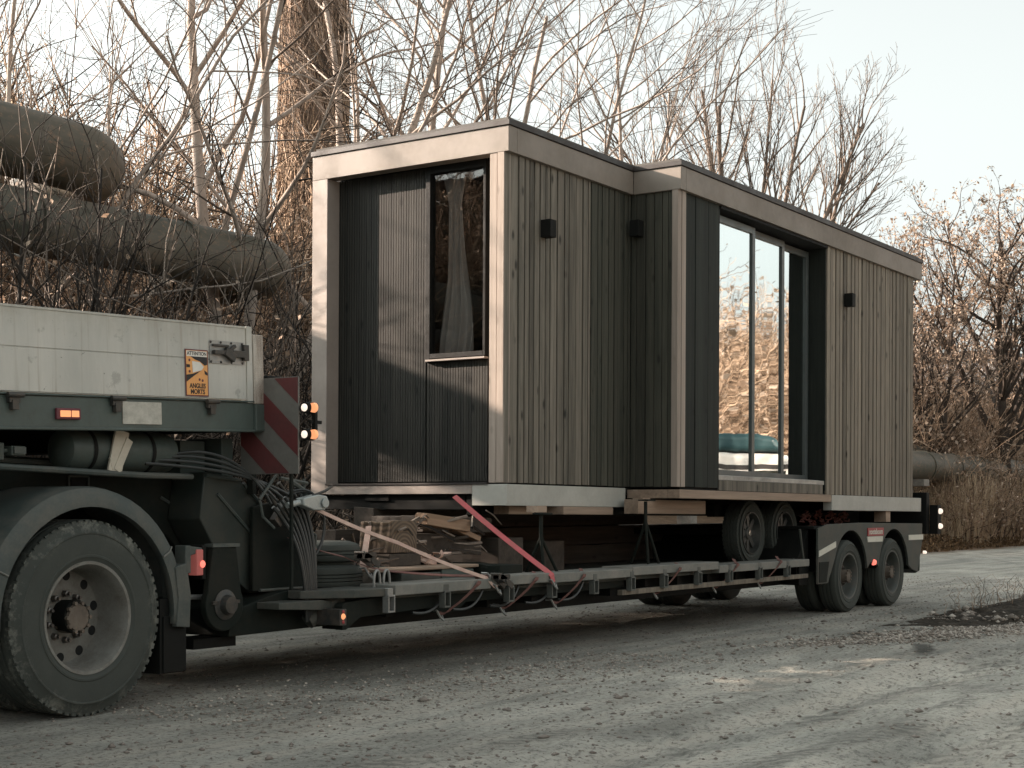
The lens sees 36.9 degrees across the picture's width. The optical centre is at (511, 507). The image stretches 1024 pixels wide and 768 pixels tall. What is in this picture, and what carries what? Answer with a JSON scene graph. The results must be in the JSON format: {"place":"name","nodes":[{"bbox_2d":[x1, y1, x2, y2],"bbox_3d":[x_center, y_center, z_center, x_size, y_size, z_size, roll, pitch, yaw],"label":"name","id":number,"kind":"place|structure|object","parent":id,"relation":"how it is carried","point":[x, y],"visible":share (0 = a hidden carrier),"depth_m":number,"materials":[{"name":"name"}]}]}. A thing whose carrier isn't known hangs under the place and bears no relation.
{"place":"outdoors","nodes":[
{"label":"outdoors","id":0,"kind":"place"},
{"bbox_2d":[0,456,1023,767],"bbox_3d":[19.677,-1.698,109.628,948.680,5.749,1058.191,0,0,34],"label":"ground","id":1,"kind":"structure","parent":0,"point":[886,700],"depth_m":9.09,"materials":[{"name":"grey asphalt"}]},
{"bbox_2d":[0,160,240,456],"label":"bare shrub","id":2,"kind":"object","parent":1,"relation":"on","point":[86,263],"visible":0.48,"depth_m":15.05,"materials":[{"name":"brown plant"}]},
{"bbox_2d":[0,26,278,462],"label":"bare shrub","id":3,"kind":"object","parent":1,"relation":"on","point":[99,263],"visible":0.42,"depth_m":15.17,"materials":[{"name":"brown plant"}]},
{"bbox_2d":[0,303,279,716],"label":"lorry","id":4,"kind":"object","parent":1,"relation":"on","point":[95,615],"visible":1,"depth_m":8.35,"materials":[{"name":"paint"}]},
{"bbox_2d":[0,183,291,319],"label":"heating pipe","id":5,"kind":"object","parent":1,"relation":"on","point":[161,226],"visible":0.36,"depth_m":19.28,"materials":[{"name":"grey metal"}]},
{"bbox_2d":[0,109,308,456],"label":"bare shrub","id":6,"kind":"object","parent":1,"relation":"on","point":[18,277],"visible":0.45,"depth_m":15.22,"materials":[{"name":"brown plant"}]},
{"bbox_2d":[0,33,353,531],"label":"brambles","id":7,"kind":"object","parent":1,"relation":"on","point":[304,419],"visible":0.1,"depth_m":18.01,"materials":[{"name":"brown plant"}]},
{"bbox_2d":[0,77,419,498],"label":"bare shrub","id":8,"kind":"object","parent":1,"relation":"on","point":[303,461],"visible":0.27,"depth_m":14.53,"materials":[{"name":"brown plant"}]},
{"bbox_2d":[0,0,511,308],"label":"bare tree","id":9,"kind":"object","parent":1,"relation":"on","point":[174,132],"visible":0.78,"depth_m":19.26,"materials":[{"name":"brown plant"}]},
{"bbox_2d":[0,0,574,497],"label":"bare tree","id":10,"kind":"object","parent":1,"relation":"on","point":[264,54],"visible":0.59,"depth_m":20.87,"materials":[{"name":"brown plant"}]},
{"bbox_2d":[276,0,350,401],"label":"trunk","id":11,"kind":"object","parent":1,"relation":"on","point":[312,121],"visible":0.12,"depth_m":56.88,"materials":[{"name":"brown plant"}]},
{"bbox_2d":[25,0,820,522],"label":"bare tree","id":12,"kind":"object","parent":1,"relation":"on","point":[403,112],"visible":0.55,"depth_m":22.92,"materials":[{"name":"brown plant"}]},
{"bbox_2d":[112,648,809,736],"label":"pale crumbs","id":13,"kind":"object","parent":1,"relation":"on","point":[376,689],"visible":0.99,"depth_m":9.56,"materials":[{"name":"grey gravel"}]},
{"bbox_2d":[0,376,942,649],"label":"loader trailer","id":14,"kind":"object","parent":1,"relation":"on","point":[260,568],"visible":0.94,"depth_m":9.68,"materials":[{"name":"metal"}]},
{"bbox_2d":[285,485,332,509],"bbox_3d":[-1.258,-0.064,9.538,0.085,0.158,0.378,0,0,34],"label":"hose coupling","id":15,"kind":"object","parent":14,"relation":"attached to","point":[317,501],"visible":0.96,"depth_m":9.54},
{"bbox_2d":[317,564,362,586],"bbox_3d":[-1.365,0.464,10.305,0.720,0.173,0.720,0,0,34],"label":"spare tyre","id":16,"kind":"object","parent":14,"relation":"on","point":[339,575],"visible":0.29,"depth_m":10.05,"materials":[{"name":"rubber"}]},
{"bbox_2d":[317,540,359,564],"bbox_3d":[-1.375,0.300,10.361,0.700,0.153,0.700,0,0,34],"label":"spare tyre","id":17,"kind":"object","parent":16,"relation":"on","point":[346,549],"visible":0.33,"depth_m":10.12,"materials":[{"name":"rubber"}]},
{"bbox_2d":[341,510,501,567],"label":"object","id":18,"kind":"object","parent":16,"relation":"on","point":[422,543],"visible":0.62,"depth_m":11.39,"materials":[{"name":"brown wood"}]},
{"bbox_2d":[359,526,372,579],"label":"ratchet strap","id":19,"kind":"object","parent":14,"relation":"hanging from","point":[366,547],"visible":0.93,"depth_m":10.29,"materials":[{"name":"fabric"}]},
{"bbox_2d":[372,568,390,586],"bbox_3d":[-0.851,0.457,10.028,0.018,0.119,0.181,0,0,34],"label":"lashing hook","id":20,"kind":"object","parent":14,"relation":"on","point":[383,576],"visible":0.97,"depth_m":10.04,"materials":[{"name":"metal"}]},
{"bbox_2d":[287,537,489,576],"bbox_3d":[-0.747,0.361,10.244,1.768,0.354,0.135,0,0,-45],"label":"ratchet strap","id":21,"kind":"object","parent":14,"relation":"attached to","point":[368,559],"visible":0.96,"depth_m":10.07,"materials":[{"name":"fabric"}]},
{"bbox_2d":[362,571,440,583],"bbox_3d":[-1.042,0.494,10.907,1.000,0.107,0.451,0,0,34],"label":"timber block","id":22,"kind":"object","parent":14,"relation":"on","point":[396,577],"depth_m":10.57,"materials":[{"name":"wood"}]},
{"bbox_2d":[354,552,420,566],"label":"timber beam","id":23,"kind":"structure","parent":22,"relation":"on","point":[407,559],"depth_m":10.82,"materials":[{"name":"brown wood"}]},
{"bbox_2d":[360,520,416,552],"bbox_3d":[-0.878,0.202,10.917,0.260,0.227,0.355,0,0,28],"label":"timber sleeper","id":24,"kind":"object","parent":23,"relation":"on","point":[388,528],"visible":0.82,"depth_m":10.79,"materials":[{"name":"brown wood"}]},
{"bbox_2d":[314,510,513,594],"bbox_3d":[-0.608,0.302,10.232,0.108,0.631,1.806,0,0,42],"label":"ratchet strap","id":25,"kind":"object","parent":14,"relation":"attached to","point":[502,579],"visible":1,"depth_m":10.39,"materials":[{"name":"fabric"}]},
{"bbox_2d":[373,566,473,578],"bbox_3d":[-0.760,0.489,11.323,0.900,0.118,0.412,0,0,34],"label":"timber block","id":26,"kind":"object","parent":14,"relation":"on","point":[448,571],"depth_m":10.99,"materials":[{"name":"wood"}]},
{"bbox_2d":[362,563,478,572],"bbox_3d":[-0.673,0.423,10.827,0.240,0.022,1.240,0,0,32],"label":"timber board","id":27,"kind":"object","parent":26,"relation":"on","point":[418,567],"visible":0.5,"depth_m":10.79,"materials":[{"name":"brown wood"}]},
{"bbox_2d":[412,550,450,564],"bbox_3d":[-0.593,0.356,11.096,0.188,0.108,0.320,0,0,34],"label":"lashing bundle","id":28,"kind":"object","parent":27,"relation":"on","point":[424,560],"visible":0.61,"depth_m":11.04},
{"bbox_2d":[435,577,480,620],"bbox_3d":[-0.350,0.621,10.571,0.133,0.304,0.500,0,0,38],"label":"ratchet strap","id":29,"kind":"object","parent":14,"relation":"attached to","point":[441,614],"visible":0.91,"depth_m":10.52,"materials":[{"name":"fabric"}]},
{"bbox_2d":[421,562,522,573],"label":"timber beam","id":30,"kind":"structure","parent":14,"relation":"on","point":[489,568],"depth_m":11.29,"materials":[{"name":"brown wood"}]},
{"bbox_2d":[431,537,522,571],"bbox_3d":[-0.588,0.392,12.738,1.400,0.308,0.365,0,0,34],"label":"timber block","id":31,"kind":"object","parent":14,"relation":"on","point":[499,550],"depth_m":12.30,"materials":[{"name":"brown wood"}]},
{"bbox_2d":[452,495,557,589],"bbox_3d":[-0.053,0.256,11.569,0.838,0.714,0.084,0,0,22],"label":"ratchet strap","id":32,"kind":"object","parent":14,"relation":"attached to","point":[496,531],"visible":1,"depth_m":11.55,"materials":[{"name":"fabric"}]},
{"bbox_2d":[493,571,538,614],"bbox_3d":[0.062,0.621,11.180,0.133,0.304,0.490,0,0,38],"label":"ratchet strap","id":33,"kind":"object","parent":14,"relation":"attached to","point":[519,596],"visible":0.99,"depth_m":11.13,"materials":[{"name":"fabric"}]},
{"bbox_2d":[523,540,563,571],"bbox_3d":[-0.222,0.413,13.636,1.400,0.266,0.365,0,0,34],"label":"timber block","id":34,"kind":"object","parent":14,"relation":"on","point":[556,549],"depth_m":13.20,"materials":[{"name":"brown wood"}]},
{"bbox_2d":[545,568,585,609],"bbox_3d":[0.445,0.621,11.747,0.133,0.304,0.461,0,0,38],"label":"ratchet strap","id":35,"kind":"object","parent":14,"relation":"attached to","point":[554,603],"visible":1,"depth_m":11.68,"materials":[{"name":"metal"}]},
{"bbox_2d":[564,542,651,563],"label":"timber beam","id":36,"kind":"structure","parent":14,"relation":"on","point":[590,553],"depth_m":15.50,"materials":[{"name":"brown wood"}]},
{"bbox_2d":[417,524,670,544],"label":"timber beam","id":37,"kind":"structure","parent":36,"relation":"on","point":[585,534],"depth_m":15.22,"materials":[{"name":"brown wood"}]},
{"bbox_2d":[354,507,643,526],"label":"timber beam","id":38,"kind":"structure","parent":37,"relation":"on","point":[363,514],"depth_m":14.54,"materials":[{"name":"brown wood"}]},
{"bbox_2d":[311,117,922,571],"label":"tiny house","id":39,"kind":"structure","parent":14,"relation":"on","point":[513,315],"depth_m":13.24,"materials":[{"name":"wood"}]},
{"bbox_2d":[425,158,489,362],"bbox_3d":[-0.405,-1.986,12.464,0.605,1.600,0.227,0,0,34],"label":"front window","id":40,"kind":"structure","parent":39,"relation":"in","point":[456,338],"depth_m":12.55,"materials":[{"name":"black metal"}]},
{"bbox_2d":[719,215,754,476],"bbox_3d":[2.071,-1.506,14.460,0.050,2.405,0.915,0,0,34],"label":"sliding door","id":41,"kind":"structure","parent":39,"relation":"in","point":[737,239],"depth_m":14.53,"materials":[{"name":"glass"}]},
{"bbox_2d":[754,231,784,477],"bbox_3d":[2.486,-1.501,15.178,0.050,2.405,0.890,0,0,34],"label":"sliding door","id":42,"kind":"structure","parent":39,"relation":"in","point":[769,251],"depth_m":15.28,"materials":[{"name":"glass"}]},
{"bbox_2d":[784,244,808,479],"bbox_3d":[2.875,-1.496,15.854,0.050,2.405,0.815,0,0,34],"label":"sliding door","id":43,"kind":"structure","parent":39,"relation":"in","point":[796,271],"depth_m":15.95,"materials":[{"name":"glass"}]},
{"bbox_2d":[653,562,681,598],"bbox_3d":[1.328,0.621,13.051,0.133,0.304,0.451,0,0,38],"label":"ratchet strap","id":44,"kind":"object","parent":14,"relation":"attached to","point":[670,581],"visible":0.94,"depth_m":13.04,"materials":[{"name":"metal"}]},
{"bbox_2d":[712,559,739,592],"bbox_3d":[1.953,0.621,13.975,0.133,0.304,0.480,0,0,38],"label":"ratchet strap","id":45,"kind":"object","parent":14,"relation":"attached to","point":[737,565],"visible":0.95,"depth_m":14.00,"materials":[{"name":"metal"}]},
{"bbox_2d":[757,556,782,588],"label":"ratchet strap","id":46,"kind":"object","parent":14,"relation":"attached to","point":[778,559],"visible":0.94,"depth_m":14.76,"materials":[{"name":"metal"}]},
{"bbox_2d":[799,509,849,529],"bbox_3d":[3.433,0.123,16.808,0.075,0.226,1.323,0,0,34],"label":"lashing chain","id":47,"kind":"object","parent":14,"relation":"on","point":[831,514],"visible":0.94,"depth_m":16.73,"materials":[{"name":"black metal"}]},
{"bbox_2d":[0,0,1022,456],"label":"thicket","id":48,"kind":"object","parent":1,"relation":"on","point":[298,226],"visible":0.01,"depth_m":43.85,"materials":[{"name":"plant"}]},
{"bbox_2d":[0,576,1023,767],"bbox_3d":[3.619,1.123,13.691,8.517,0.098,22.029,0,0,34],"label":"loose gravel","id":49,"kind":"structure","parent":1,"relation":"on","point":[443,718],"depth_m":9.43,"materials":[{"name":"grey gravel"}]},
{"bbox_2d":[201,0,832,186],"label":"bare tree","id":50,"kind":"object","parent":1,"relation":"on","point":[594,93],"visible":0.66,"depth_m":23.66,"materials":[{"name":"brown plant"}]},
{"bbox_2d":[30,455,1023,552],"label":"leaf litter","id":51,"kind":"object","parent":1,"relation":"on","point":[941,544],"visible":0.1,"depth_m":42.60,"materials":[{"name":"brown plant"}]},
{"bbox_2d":[45,608,1023,767],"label":"clods","id":52,"kind":"object","parent":1,"relation":"on","point":[422,699],"visible":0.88,"depth_m":8.83,"materials":[{"name":"soil"}]},
{"bbox_2d":[407,0,793,524],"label":"bare tree","id":53,"kind":"object","parent":1,"relation":"on","point":[620,130],"visible":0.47,"depth_m":26.27,"materials":[{"name":"brown plant"}]},
{"bbox_2d":[677,516,696,523],"bbox_3d":[3.691,0.275,32.359,1.200,2.139,0.440,0,0,34],"label":"pipe support","id":54,"kind":"object","parent":1,"relation":"on","point":[686,519],"depth_m":32.23,"materials":[{"name":"concrete"}]},
{"bbox_2d":[548,0,914,236],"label":"bare tree","id":55,"kind":"object","parent":1,"relation":"on","point":[841,177],"visible":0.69,"depth_m":30.89,"materials":[{"name":"brown plant"}]},
{"bbox_2d":[671,621,1023,653],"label":"rubble","id":56,"kind":"object","parent":1,"relation":"on","point":[948,632],"visible":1,"depth_m":13.22,"materials":[{"name":"grey gravel"}]},
{"bbox_2d":[835,210,957,407],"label":"brown leaved tree","id":57,"kind":"object","parent":1,"relation":"on","point":[908,245],"visible":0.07,"depth_m":53.90,"materials":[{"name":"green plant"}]},
{"bbox_2d":[913,479,928,485],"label":"pipe support","id":58,"kind":"object","parent":1,"relation":"on","point":[920,482],"visible":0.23,"depth_m":42.66,"materials":[{"name":"concrete"}]},
{"bbox_2d":[263,410,1023,502],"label":"heating pipe","id":59,"kind":"object","parent":58,"relation":"on","point":[927,463],"visible":0.15,"depth_m":44.72,"materials":[{"name":"grey metal"}]},
{"bbox_2d":[879,179,1023,491],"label":"brown leaved tree","id":60,"kind":"object","parent":1,"relation":"on","point":[932,379],"visible":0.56,"depth_m":47.46,"materials":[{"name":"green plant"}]},
{"bbox_2d":[882,166,1023,531],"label":"brown leaved tree","id":61,"kind":"object","parent":1,"relation":"on","point":[1005,387],"visible":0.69,"depth_m":49.51,"materials":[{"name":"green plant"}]},
{"bbox_2d":[883,598,1023,626],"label":"soil heap","id":62,"kind":"object","parent":1,"relation":"on","point":[1016,607],"visible":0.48,"depth_m":15.02,"materials":[{"name":"brown soil"}]},
{"bbox_2d":[884,596,1023,622],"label":"heap stones","id":63,"kind":"object","parent":62,"relation":"on","point":[969,612],"visible":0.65,"depth_m":15.05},
{"bbox_2d":[944,575,1023,611],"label":"dead weeds","id":64,"kind":"object","parent":62,"relation":"on","point":[988,593],"visible":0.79,"depth_m":16.39,"materials":[{"name":"plant"}]},
{"bbox_2d":[913,445,1019,457],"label":"heating pipe","id":65,"kind":"object","parent":1,"relation":"on","point":[918,448],"depth_m":47.01,"materials":[{"name":"grey metal"}]},
{"bbox_2d":[913,319,1023,522],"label":"roadside thicket","id":66,"kind":"object","parent":1,"relation":"on","point":[968,430],"visible":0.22,"depth_m":48.28,"materials":[{"name":"plant"}]},
{"bbox_2d":[913,428,1023,544],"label":"roadside brambles","id":67,"kind":"object","parent":1,"relation":"on","point":[1004,516],"visible":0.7,"depth_m":45.02,"materials":[{"name":"plant"}]},
{"bbox_2d":[913,471,1023,544],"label":"reeds","id":68,"kind":"object","parent":1,"relation":"on","point":[958,529],"visible":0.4,"depth_m":45.09,"materials":[{"name":"brown plant"}]},
{"bbox_2d":[917,190,1023,437],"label":"brown leaved tree","id":69,"kind":"object","parent":1,"relation":"on","point":[990,343],"visible":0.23,"depth_m":59.90,"materials":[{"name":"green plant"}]},
{"bbox_2d":[920,350,1022,404],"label":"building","id":70,"kind":"structure","parent":1,"relation":"on","point":[975,366],"depth_m":87.28,"materials":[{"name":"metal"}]},
{"bbox_2d":[0,0,1023,353],"label":"sky","id":71,"kind":"structure","parent":0,"point":[959,105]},
{"bbox_3d":[-9.958,-3.865,20.362,8.134,0.660,3.029,0,0,34],"label":"heating pipe","id":72,"kind":"object","parent":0,"visible":0},
{"bbox_2d":[0,100,124,202],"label":"heating pipe","id":73,"kind":"object","parent":72,"relation":"attached to","point":[9,115],"visible":0.54,"depth_m":18.20,"materials":[{"name":"grey metal"}]},
{"bbox_3d":[-0.556,0.484,11.786,0.500,0.125,0.634,0,0,34],"label":"timber beam","id":74,"kind":"object","parent":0,"visible":0},
{"bbox_2d":[359,533,480,554],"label":"timber beam","id":75,"kind":"structure","parent":74,"relation":"on","point":[437,545],"depth_m":11.53,"materials":[{"name":"brown wood"}]},
{"bbox_2d":[372,515,491,532],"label":"timber beam","id":76,"kind":"structure","parent":75,"relation":"on","point":[478,524],"depth_m":11.70,"materials":[{"name":"brown wood"}]},
{"bbox_2d":[448,530,480,541],"bbox_3d":[-0.364,0.195,11.713,0.100,0.048,0.312,0,-16,34],"label":"timber offcut","id":77,"kind":"object","parent":75,"relation":"on","point":[473,537],"visible":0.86,"depth_m":11.69,"materials":[{"name":"brown wood"}]},
{"bbox_2d":[415,512,469,531],"bbox_3d":[-0.513,0.108,11.474,0.120,0.091,0.514,0,-7,38],"label":"timber offcut","id":78,"kind":"object","parent":77,"relation":"on","point":[436,521],"visible":0.91,"depth_m":11.40,"materials":[{"name":"brown wood"}]},
{"bbox_3d":[0.054,0.452,14.899,0.234,0.188,4.600,0,0,34],"label":"timber beam","id":79,"kind":"object","parent":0,"visible":0},
{"bbox_2d":[315,526,551,543],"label":"timber beam","id":80,"kind":"structure","parent":79,"relation":"on","point":[338,534],"depth_m":12.63,"materials":[{"name":"brown wood"}]}
]}

